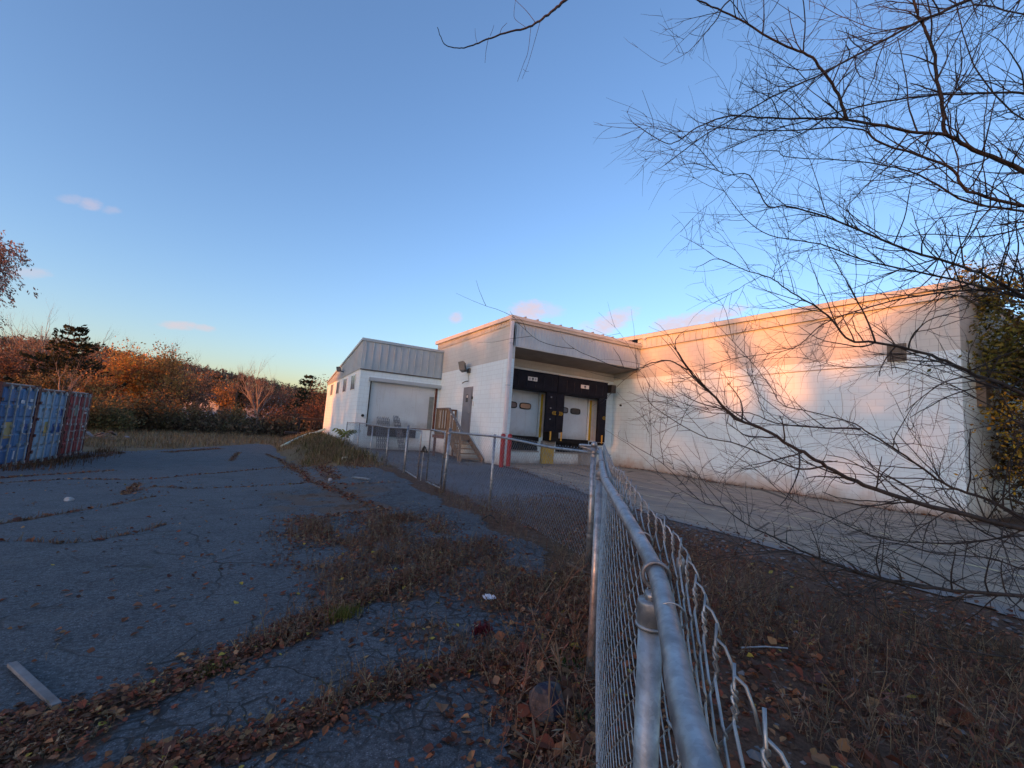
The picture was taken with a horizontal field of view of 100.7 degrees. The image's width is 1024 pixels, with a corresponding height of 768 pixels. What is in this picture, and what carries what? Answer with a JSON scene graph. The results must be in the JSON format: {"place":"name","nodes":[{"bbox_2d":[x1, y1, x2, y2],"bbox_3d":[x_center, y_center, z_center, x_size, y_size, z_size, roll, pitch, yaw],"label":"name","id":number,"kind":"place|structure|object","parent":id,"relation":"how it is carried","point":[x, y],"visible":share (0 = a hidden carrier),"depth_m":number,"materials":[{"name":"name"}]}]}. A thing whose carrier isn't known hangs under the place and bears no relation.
{"place":"outdoors","nodes":[
{"label":"outdoors","id":0,"kind":"place"},
{"bbox_2d":[23,350,263,402],"bbox_3d":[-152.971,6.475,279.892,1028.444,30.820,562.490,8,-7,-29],"label":"hill","id":1,"kind":"structure","parent":0,"point":[159,392],"depth_m":210.28,"materials":[{"name":"brown plant"}]},
{"bbox_2d":[0,334,322,413],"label":"hillside wood","id":2,"kind":"object","parent":1,"relation":"on","point":[205,373],"visible":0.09,"depth_m":208.80,"materials":[{"name":"orange plant"}]},
{"bbox_2d":[207,376,224,393],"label":"fir tree","id":3,"kind":"object","parent":1,"relation":"on","point":[217,377],"visible":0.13,"depth_m":98.40,"materials":[{"name":"green plant"}]},
{"bbox_2d":[205,376,254,412],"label":"autumn tree","id":4,"kind":"object","parent":1,"relation":"on","point":[227,400],"visible":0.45,"depth_m":75.43,"materials":[{"name":"orange plant"}]},
{"bbox_2d":[259,388,306,413],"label":"autumn tree","id":5,"kind":"object","parent":1,"relation":"on","point":[289,400],"visible":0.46,"depth_m":73.39,"materials":[{"name":"brown plant"}]},
{"bbox_2d":[234,376,246,413],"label":"cypress tree","id":6,"kind":"object","parent":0,"point":[240,394],"visible":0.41,"depth_m":67.32,"materials":[{"name":"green plant"}]},
{"bbox_2d":[376,417,389,448],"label":"scissor gate","id":7,"kind":"structure","parent":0,"point":[380,440],"depth_m":21.60,"materials":[{"name":"metal"}]},
{"bbox_2d":[0,426,1023,767],"bbox_3d":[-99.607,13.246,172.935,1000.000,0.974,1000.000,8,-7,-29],"label":"ground","id":8,"kind":"structure","parent":0,"point":[796,756],"depth_m":3.19,"materials":[{"name":"grey gravel"}]},
{"bbox_2d":[0,230,38,340],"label":"drooping tree","id":9,"kind":"object","parent":8,"relation":"on","point":[6,269],"visible":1,"depth_m":25.18,"materials":[{"name":"red plant"}]},
{"bbox_2d":[0,322,46,374],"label":"bare tree","id":10,"kind":"object","parent":8,"relation":"on","point":[22,346],"visible":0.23,"depth_m":64.35,"materials":[{"name":"brown plant"}]},
{"bbox_2d":[0,298,58,374],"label":"bare tree","id":11,"kind":"object","parent":8,"relation":"on","point":[42,341],"visible":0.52,"depth_m":64.11,"materials":[{"name":"brown plant"}]},
{"bbox_2d":[0,336,59,381],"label":"autumn tree","id":12,"kind":"object","parent":8,"relation":"on","point":[8,363],"visible":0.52,"depth_m":42.03,"materials":[{"name":"brown plant"}]},
{"bbox_2d":[0,309,73,368],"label":"bare tree","id":13,"kind":"object","parent":8,"relation":"on","point":[28,333],"visible":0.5,"depth_m":64.32,"materials":[{"name":"brown plant"}]},
{"bbox_2d":[3,362,91,391],"bbox_3d":[-38.300,1.009,35.118,4.859,5.938,4.752,8,-7,-29],"label":"autumn tree","id":14,"kind":"object","parent":8,"relation":"on","point":[37,381],"visible":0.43,"depth_m":34.94,"materials":[{"name":"brown plant"}]},
{"bbox_2d":[0,326,104,381],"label":"autumn tree","id":15,"kind":"object","parent":8,"relation":"on","point":[17,347],"visible":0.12,"depth_m":45.67,"materials":[{"name":"brown plant"}]},
{"bbox_2d":[0,324,126,402],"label":"pine tree","id":16,"kind":"object","parent":8,"relation":"on","point":[85,346],"visible":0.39,"depth_m":39.89,"materials":[{"name":"green plant"}]},
{"bbox_2d":[49,355,91,391],"bbox_3d":[-36.237,0.638,35.181,4.153,7.383,2.218,3,-6,12],"label":"bare tree","id":17,"kind":"object","parent":8,"relation":"on","point":[71,386],"visible":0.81,"depth_m":34.91,"materials":[{"name":"brown plant"}]},
{"bbox_2d":[62,376,113,430],"bbox_3d":[-31.349,1.856,30.924,3.619,4.920,4.255,4,-6,4],"label":"bush","id":18,"kind":"object","parent":8,"relation":"on","point":[93,409],"visible":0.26,"depth_m":31.14,"materials":[{"name":"brown plant"}]},
{"bbox_2d":[54,362,127,403],"bbox_3d":[-38.332,1.181,38.352,5.051,6.292,6.743,8,-7,-29],"label":"autumn tree","id":19,"kind":"object","parent":8,"relation":"on","point":[93,386],"visible":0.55,"depth_m":38.43,"materials":[{"name":"orange plant"}]},
{"bbox_2d":[86,431,128,439],"bbox_3d":[-23.989,2.972,24.502,2.999,0.554,2.096,8,-7,-29],"label":"debris heap","id":20,"kind":"object","parent":8,"relation":"on","point":[99,435],"visible":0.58,"depth_m":24.81,"materials":[{"name":"grey"}]},
{"bbox_2d":[89,390,133,428],"bbox_3d":[-32.058,2.414,33.026,4.684,3.887,3.962,7,-7,-21],"label":"bush","id":21,"kind":"object","parent":8,"relation":"on","point":[103,398],"visible":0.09,"depth_m":33.25,"materials":[{"name":"green plant"}]},
{"bbox_2d":[82,325,149,395],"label":"bare tree","id":22,"kind":"object","parent":8,"relation":"on","point":[106,351],"visible":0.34,"depth_m":58.10,"materials":[{"name":"brown plant"}]},
{"bbox_2d":[87,394,145,432],"bbox_3d":[-29.950,2.934,31.932,3.824,4.510,3.318,8,-7,-29],"label":"bush","id":23,"kind":"object","parent":8,"relation":"on","point":[119,422],"visible":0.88,"depth_m":31.78,"materials":[{"name":"green plant"}]},
{"bbox_2d":[75,342,166,401],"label":"autumn tree","id":24,"kind":"object","parent":8,"relation":"on","point":[118,372],"visible":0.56,"depth_m":45.73,"materials":[{"name":"orange plant"}]},
{"bbox_2d":[93,387,163,429],"bbox_3d":[-32.139,2.498,35.530,4.946,4.531,5.350,8,-7,-29],"label":"bush","id":25,"kind":"object","parent":8,"relation":"on","point":[134,402],"visible":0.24,"depth_m":35.39,"materials":[{"name":"brown plant"}]},
{"bbox_2d":[98,336,193,400],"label":"autumn tree","id":26,"kind":"object","parent":8,"relation":"on","point":[126,358],"visible":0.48,"depth_m":46.63,"materials":[{"name":"orange plant"}]},
{"bbox_2d":[123,389,183,431],"bbox_3d":[-30.360,2.551,35.795,4.710,4.309,4.722,8,-7,-29],"label":"bush","id":27,"kind":"object","parent":8,"relation":"on","point":[157,419],"visible":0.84,"depth_m":35.66,"materials":[{"name":"brown plant"}]},
{"bbox_2d":[124,338,204,408],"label":"autumn tree","id":28,"kind":"object","parent":8,"relation":"on","point":[153,381],"visible":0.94,"depth_m":46.29,"materials":[{"name":"orange plant"}]},
{"bbox_2d":[155,339,187,402],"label":"bare tree","id":29,"kind":"object","parent":8,"relation":"on","point":[163,389],"visible":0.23,"depth_m":60.23,"materials":[{"name":"brown plant"}]},
{"bbox_2d":[151,394,215,430],"bbox_3d":[-30.597,2.933,39.216,5.072,4.102,4.726,5,-6,-9],"label":"bush","id":30,"kind":"object","parent":8,"relation":"on","point":[197,412],"visible":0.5,"depth_m":39.48,"materials":[{"name":"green plant"}]},
{"bbox_2d":[169,344,200,409],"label":"bare tree","id":31,"kind":"object","parent":8,"relation":"on","point":[184,368],"visible":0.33,"depth_m":64.42,"materials":[{"name":"brown plant"}]},
{"bbox_2d":[162,365,227,413],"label":"autumn tree","id":32,"kind":"object","parent":8,"relation":"on","point":[195,396],"visible":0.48,"depth_m":59.39,"materials":[{"name":"brown plant"}]},
{"bbox_2d":[190,378,217,412],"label":"bare tree","id":33,"kind":"object","parent":8,"relation":"on","point":[201,401],"visible":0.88,"depth_m":44.83,"materials":[{"name":"brown plant"}]},
{"bbox_2d":[87,397,322,436],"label":"brush","id":34,"kind":"object","parent":8,"relation":"on","point":[239,427],"visible":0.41,"depth_m":40.55,"materials":[{"name":"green plant"}]},
{"bbox_2d":[184,393,226,416],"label":"house","id":35,"kind":"structure","parent":8,"relation":"on","point":[215,408],"depth_m":74.78,"materials":[{"name":"white"}]},
{"bbox_2d":[184,404,228,430],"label":"bush","id":36,"kind":"object","parent":8,"relation":"on","point":[208,417],"visible":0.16,"depth_m":41.80,"materials":[{"name":"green plant"}]},
{"bbox_2d":[203,401,254,431],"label":"bush","id":37,"kind":"object","parent":8,"relation":"on","point":[232,410],"visible":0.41,"depth_m":43.40,"materials":[{"name":"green plant"}]},
{"bbox_2d":[227,367,253,413],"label":"bare tree","id":38,"kind":"object","parent":8,"relation":"on","point":[236,393],"visible":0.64,"depth_m":72.89,"materials":[{"name":"brown plant"}]},
{"bbox_2d":[232,356,276,426],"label":"bare tree","id":39,"kind":"object","parent":8,"relation":"on","point":[252,401],"visible":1,"depth_m":42.74,"materials":[{"name":"brown plant"}]},
{"bbox_2d":[221,379,289,417],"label":"autumn tree","id":40,"kind":"object","parent":8,"relation":"on","point":[269,403],"visible":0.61,"depth_m":59.60,"materials":[{"name":"brown plant"}]},
{"bbox_2d":[241,400,269,419],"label":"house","id":41,"kind":"structure","parent":8,"relation":"on","point":[252,415],"depth_m":76.48,"materials":[{"name":"white"}]},
{"bbox_2d":[0,425,537,476],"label":"dry grass","id":42,"kind":"structure","parent":8,"relation":"on","point":[318,451],"depth_m":23.15,"materials":[{"name":"brown plant"}]},
{"bbox_2d":[244,399,299,433],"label":"bush","id":43,"kind":"object","parent":8,"relation":"on","point":[277,412],"visible":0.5,"depth_m":43.23,"materials":[{"name":"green plant"}]},
{"bbox_2d":[0,444,551,767],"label":"asphalt lot","id":44,"kind":"structure","parent":8,"relation":"on","point":[143,567],"depth_m":3.07,"materials":[{"name":"grey asphalt"}]},
{"bbox_2d":[0,382,41,467],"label":"shipping container","id":45,"kind":"object","parent":44,"relation":"on","point":[18,406],"visible":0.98,"depth_m":13.17,"materials":[{"name":"blue metal"}]},
{"bbox_2d":[0,385,21,466],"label":"door","id":46,"kind":"structure","parent":45,"relation":"in","point":[10,398],"depth_m":12.69,"materials":[{"name":"blue paint"}]},
{"bbox_2d":[7,387,38,464],"bbox_3d":[-15.610,1.325,13.611,0.150,2.480,1.135,8,-7,-29],"label":"door","id":47,"kind":"structure","parent":45,"relation":"in","point":[25,416],"depth_m":13.46,"materials":[{"name":"blue paint"}]},
{"bbox_2d":[7,661,61,708],"bbox_3d":[-2.286,1.428,2.023,0.581,0.019,0.034,1,-7,27],"label":"wooden plank","id":48,"kind":"object","parent":44,"relation":"on","point":[34,685],"visible":1,"depth_m":2.01,"materials":[{"name":"grey wood"}]},
{"bbox_2d":[27,388,70,462],"bbox_3d":[-19.135,1.154,13.743,6.155,2.594,2.410,8,-7,-29],"label":"shipping container","id":49,"kind":"object","parent":44,"relation":"on","point":[50,419],"visible":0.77,"depth_m":15.04,"materials":[{"name":"blue metal"}]},
{"bbox_2d":[29,390,55,461],"bbox_3d":[-16.252,1.464,14.712,0.150,2.480,1.135,8,-7,-29],"label":"door","id":50,"kind":"structure","parent":49,"relation":"in","point":[37,451],"depth_m":14.62,"materials":[{"name":"blue paint"}]},
{"bbox_2d":[43,392,68,459],"bbox_3d":[-16.824,1.529,15.708,0.150,2.480,1.135,8,-7,-29],"label":"door","id":51,"kind":"structure","parent":49,"relation":"in","point":[57,417],"depth_m":15.55,"materials":[{"name":"blue paint"}]},
{"bbox_2d":[64,497,74,500],"bbox_3d":[-6.935,1.815,6.644,0.108,0.096,0.102,5,-6,-7],"label":"rubble chunk","id":52,"kind":"object","parent":44,"relation":"on","point":[69,499],"visible":0.78,"depth_m":6.62,"materials":[{"name":"grey concrete"}]},
{"bbox_2d":[58,391,92,456],"bbox_3d":[-20.343,1.287,15.848,6.155,2.594,2.410,8,-7,-29],"label":"shipping container","id":53,"kind":"object","parent":44,"relation":"on","point":[75,425],"visible":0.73,"depth_m":17.14,"materials":[{"name":"red metal"}]},
{"bbox_2d":[60,393,81,455],"bbox_3d":[-17.460,1.597,16.817,0.150,2.480,1.135,8,-7,-29],"label":"door","id":54,"kind":"structure","parent":53,"relation":"in","point":[74,404],"depth_m":16.72,"materials":[{"name":"red paint"}]},
{"bbox_2d":[71,394,91,453],"bbox_3d":[-18.032,1.662,17.812,0.150,2.480,1.135,8,-7,-29],"label":"door","id":55,"kind":"structure","parent":53,"relation":"in","point":[82,417],"depth_m":17.66,"materials":[{"name":"red paint"}]},
{"bbox_2d":[184,654,241,682],"bbox_3d":[-1.581,1.497,2.242,0.268,0.056,0.175,8,-7,-29],"label":"grass tuft","id":56,"kind":"object","parent":44,"relation":"on","point":[209,669],"visible":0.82,"depth_m":2.24,"materials":[{"name":"plant"}]},
{"bbox_2d":[323,599,368,624],"bbox_3d":[-1.169,1.581,2.959,0.337,0.096,0.278,8,-7,-29],"label":"grass tuft","id":57,"kind":"object","parent":44,"relation":"on","point":[345,610],"visible":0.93,"depth_m":2.94,"materials":[{"name":"green plant"}]},
{"bbox_2d":[352,477,370,479],"bbox_3d":[-3.684,2.301,10.361,0.806,0.088,0.100,-2,-9,45],"label":"metal strip","id":58,"kind":"object","parent":44,"relation":"on","point":[362,478],"visible":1,"depth_m":10.24,"materials":[{"name":"grey metal"}]},
{"bbox_2d":[468,621,492,638],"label":"red weed","id":59,"kind":"object","parent":44,"relation":"on","point":[479,629],"visible":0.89,"depth_m":2.85,"materials":[{"name":"red plant"}]},
{"bbox_2d":[483,594,495,599],"bbox_3d":[-0.185,1.717,3.434,0.116,0.033,0.092,8,-7,-29],"label":"crumpled paper","id":60,"kind":"object","parent":44,"relation":"on","point":[489,597],"visible":0.91,"depth_m":3.42,"materials":[{"name":"white paper"}]},
{"bbox_2d":[0,447,1023,767],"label":"fallen leaves","id":61,"kind":"object","parent":44,"relation":"on","point":[174,753],"visible":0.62,"depth_m":2.33,"materials":[{"name":"brown plant"}]},
{"bbox_2d":[0,433,1023,767],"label":"dry weeds","id":62,"kind":"object","parent":44,"relation":"on","point":[856,637],"visible":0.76,"depth_m":2.87,"materials":[{"name":"brown plant"}]},
{"bbox_2d":[280,400,320,431],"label":"bush","id":63,"kind":"object","parent":8,"relation":"on","point":[293,411],"visible":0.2,"depth_m":46.38,"materials":[{"name":"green plant"}]},
{"bbox_2d":[281,428,325,446],"bbox_3d":[-14.520,3.727,29.613,0.170,1.448,3.108,0,-7,34],"label":"drain pipe","id":64,"kind":"object","parent":8,"relation":"on","point":[323,429],"visible":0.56,"depth_m":29.49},
{"bbox_2d":[285,375,322,414],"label":"pine tree","id":65,"kind":"object","parent":8,"relation":"on","point":[302,392],"visible":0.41,"depth_m":59.18,"materials":[{"name":"green plant"}]},
{"bbox_2d":[284,417,323,434],"bbox_3d":[-19.086,4.245,40.113,4.200,2.050,1.350,8,-7,-29],"label":"steel frame","id":66,"kind":"object","parent":8,"relation":"on","point":[300,419],"visible":0.41,"depth_m":39.31,"materials":[{"name":"metal"}]},
{"bbox_2d":[296,395,326,430],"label":"bush","id":67,"kind":"object","parent":8,"relation":"on","point":[316,413],"visible":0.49,"depth_m":45.13,"materials":[{"name":"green plant"}]},
{"bbox_2d":[301,374,327,418],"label":"autumn tree","id":68,"kind":"object","parent":8,"relation":"on","point":[318,397],"visible":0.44,"depth_m":56.59,"materials":[{"name":"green plant"}]},
{"bbox_2d":[332,428,360,440],"bbox_3d":[-8.031,2.579,20.182,1.432,0.897,1.182,3,-6,8],"label":"sumac sprout","id":69,"kind":"object","parent":8,"relation":"on","point":[343,433],"visible":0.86,"depth_m":20.04,"materials":[{"name":"green plant"}]},
{"bbox_2d":[345,422,409,472],"bbox_3d":[-5.351,2.243,15.802,0.174,1.715,9.913,8,-7,-29],"label":"chain link fence","id":70,"kind":"object","parent":8,"relation":"on","point":[387,439],"visible":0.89,"depth_m":14.33,"materials":[{"name":"metal"}]},
{"bbox_2d":[404,428,421,478],"bbox_3d":[-2.539,1.743,10.874,0.034,1.172,1.426,7,-7,-26],"label":"gate leaf","id":71,"kind":"object","parent":70,"relation":"attached to","point":[408,450],"visible":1,"depth_m":10.76,"materials":[{"name":"metal"}]},
{"bbox_2d":[322,337,443,450],"bbox_3d":[-7.054,1.908,29.680,10.723,6.700,14.080,8,-7,-29],"label":"annex","id":72,"kind":"object","parent":8,"relation":"on","point":[370,381],"visible":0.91,"depth_m":22.72,"materials":[{"name":"paint"}]},
{"bbox_2d":[336,381,339,393],"bbox_3d":[-11.552,0.245,28.146,0.044,0.820,1.150,8,-7,-29],"label":"window","id":73,"kind":"structure","parent":72,"relation":"in","point":[338,383],"depth_m":28.06,"materials":[{"name":"grey glass"}]},
{"bbox_2d":[342,379,346,391],"bbox_3d":[-10.085,0.077,25.593,0.044,0.820,1.150,8,-7,-29],"label":"window","id":74,"kind":"structure","parent":72,"relation":"in","point":[345,380],"depth_m":25.55,"materials":[{"name":"grey glass"}]},
{"bbox_2d":[350,374,355,389],"bbox_3d":[-8.655,-0.087,23.104,0.044,0.820,1.200,8,-7,-29],"label":"window","id":75,"kind":"structure","parent":72,"relation":"in","point":[353,379],"depth_m":23.03,"materials":[{"name":"grey glass"}]},
{"bbox_2d":[367,381,433,428],"bbox_3d":[-5.878,1.177,22.655,3.410,2.259,0.056,8,-7,-29],"label":"overhead door","id":76,"kind":"structure","parent":72,"relation":"in","point":[410,404],"depth_m":22.58,"materials":[{"name":"white metal"}]},
{"bbox_2d":[393,415,404,449],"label":"scissor gate","id":77,"kind":"structure","parent":8,"relation":"on","point":[397,422],"depth_m":21.93,"materials":[{"name":"metal"}]},
{"bbox_2d":[432,408,483,461],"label":"wooden stairs","id":78,"kind":"structure","parent":8,"relation":"on","point":[447,421],"depth_m":18.90,"materials":[{"name":"brown wood"}]},
{"bbox_2d":[499,434,505,466],"bbox_3d":[-0.369,2.559,15.734,0.170,1.436,0.170,8,-7,-29],"label":"bollard","id":79,"kind":"object","parent":8,"relation":"on","point":[501,450],"visible":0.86,"depth_m":15.67,"materials":[{"name":"metal"}]},
{"bbox_2d":[506,434,511,465],"bbox_3d":[-0.122,2.649,16.332,0.170,1.451,0.170,8,-7,-29],"label":"bollard","id":80,"kind":"object","parent":8,"relation":"on","point":[509,448],"visible":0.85,"depth_m":16.28,"materials":[{"name":"metal"}]},
{"bbox_2d":[442,428,590,555],"bbox_3d":[-0.211,1.591,6.784,0.201,1.625,4.864,7,-7,-27],"label":"chain link fence","id":81,"kind":"object","parent":8,"relation":"on","point":[449,432],"visible":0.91,"depth_m":6.51,"materials":[{"name":"metal"}]},
{"bbox_2d":[420,429,445,488],"bbox_3d":[-1.799,1.648,9.603,0.080,1.245,1.538,8,-7,-29],"label":"gate leaf","id":82,"kind":"object","parent":81,"relation":"attached to","point":[429,448],"visible":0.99,"depth_m":9.52,"materials":[{"name":"metal"}]},
{"bbox_2d":[435,315,642,464],"bbox_3d":[0.421,0.946,22.454,7.885,6.745,9.435,8,-7,-29],"label":"loading dock","id":83,"kind":"object","parent":8,"relation":"on","point":[478,393],"visible":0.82,"depth_m":19.51,"materials":[{"name":"white paint"}]},
{"bbox_2d":[461,388,471,432],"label":"personnel door","id":84,"kind":"structure","parent":83,"relation":"in","point":[467,394],"depth_m":20.05,"materials":[{"name":"grey metal"}]},
{"bbox_2d":[509,389,538,436],"bbox_3d":[0.205,1.064,19.229,2.310,2.510,0.092,8,-7,-29],"label":"overhead door","id":85,"kind":"structure","parent":83,"relation":"in","point":[524,404],"depth_m":19.40,"materials":[{"name":"white metal"}]},
{"bbox_2d":[512,367,558,439],"bbox_3d":[0.611,0.896,18.945,3.045,3.060,0.697,8,-7,-29],"label":"dock shelter","id":86,"kind":"object","parent":83,"relation":"attached to","point":[534,381],"visible":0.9,"depth_m":19.19,"materials":[{"name":"black plastic"}]},
{"bbox_2d":[558,396,587,439],"bbox_3d":[2.945,1.441,20.778,1.850,2.530,0.092,8,-7,-29],"label":"overhead door","id":87,"kind":"structure","parent":83,"relation":"in","point":[575,408],"depth_m":20.83,"materials":[{"name":"white metal"}]},
{"bbox_2d":[554,374,608,442],"bbox_3d":[3.243,1.254,20.434,3.035,3.050,0.697,8,-7,-29],"label":"dock shelter","id":88,"kind":"object","parent":83,"relation":"attached to","point":[573,386],"visible":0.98,"depth_m":20.31,"materials":[{"name":"black plastic"}]},
{"bbox_2d":[529,681,565,727],"bbox_3d":[0.175,1.584,2.093,0.196,0.214,0.172,8,-7,-29],"label":"rock","id":89,"kind":"object","parent":8,"relation":"on","point":[538,698],"visible":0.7,"depth_m":2.04,"materials":[{"name":"stone"}]},
{"bbox_2d":[543,648,584,671],"bbox_3d":[0.336,1.676,2.582,0.251,0.056,0.233,8,-7,-29],"label":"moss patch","id":90,"kind":"object","parent":8,"relation":"on","point":[564,660],"visible":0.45,"depth_m":2.57,"materials":[{"name":"plant"}]},
{"bbox_2d":[564,561,590,584],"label":"dead branch","id":91,"kind":"object","parent":8,"relation":"on","point":[570,564],"visible":0.48,"depth_m":4.26,"materials":[{"name":"brown wood"}]},
{"bbox_2d":[573,708,594,722],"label":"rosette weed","id":92,"kind":"object","parent":8,"relation":"on","point":[588,716],"visible":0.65,"depth_m":2.05,"materials":[{"name":"green plant"}]},
{"bbox_2d":[578,441,790,767],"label":"chain link fence","id":93,"kind":"object","parent":8,"relation":"on","point":[660,637],"visible":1,"depth_m":0.74,"materials":[{"name":"metal"}]},
{"bbox_2d":[437,0,1023,744],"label":"bare tree","id":94,"kind":"object","parent":8,"relation":"on","point":[939,92],"visible":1,"depth_m":3.29,"materials":[{"name":"brown plant"}]},
{"bbox_2d":[741,646,787,648],"bbox_3d":[1.696,1.768,2.848,0.333,0.023,0.013,5,-6,-5],"label":"metal rod","id":95,"kind":"object","parent":8,"relation":"on","point":[766,647],"visible":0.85,"depth_m":2.85,"materials":[{"name":"silver metal"}]},
{"bbox_2d":[610,279,1023,520],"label":"warehouse","id":96,"kind":"structure","parent":8,"relation":"on","point":[812,393],"depth_m":13.62,"materials":[{"name":"white paint"}]},
{"bbox_2d":[897,224,1023,412],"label":"leafy tree","id":97,"kind":"object","parent":8,"relation":"on","point":[1004,340],"visible":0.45,"depth_m":11.24,"materials":[{"name":"green plant"}]},
{"bbox_2d":[954,388,1023,495],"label":"sapling","id":98,"kind":"object","parent":8,"relation":"on","point":[1020,454],"visible":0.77,"depth_m":10.62,"materials":[{"name":"green plant"}]},
{"bbox_2d":[983,299,1023,518],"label":"leafy tree","id":99,"kind":"object","parent":8,"relation":"on","point":[1002,461],"visible":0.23,"depth_m":11.61,"materials":[{"name":"green plant"}]},
{"bbox_2d":[0,0,1023,392],"label":"sky","id":100,"kind":"structure","parent":0,"point":[294,182],"materials":[{"name":"blue"}]},
{"bbox_2d":[504,463,1023,618],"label":"driveway","id":101,"kind":"structure","parent":0,"point":[719,519],"depth_m":8.43,"materials":[{"name":"grey asphalt"}]},
{"bbox_2d":[532,469,1023,576],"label":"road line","id":102,"kind":"object","parent":101,"relation":"on","point":[820,533],"visible":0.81,"depth_m":7.49,"materials":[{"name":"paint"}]},
{"bbox_2d":[614,480,1021,560],"bbox_3d":[6.181,2.908,9.425,0.150,0.047,12.502,8,-7,-30],"label":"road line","id":103,"kind":"object","parent":101,"relation":"on","point":[832,523],"visible":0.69,"depth_m":8.71,"materials":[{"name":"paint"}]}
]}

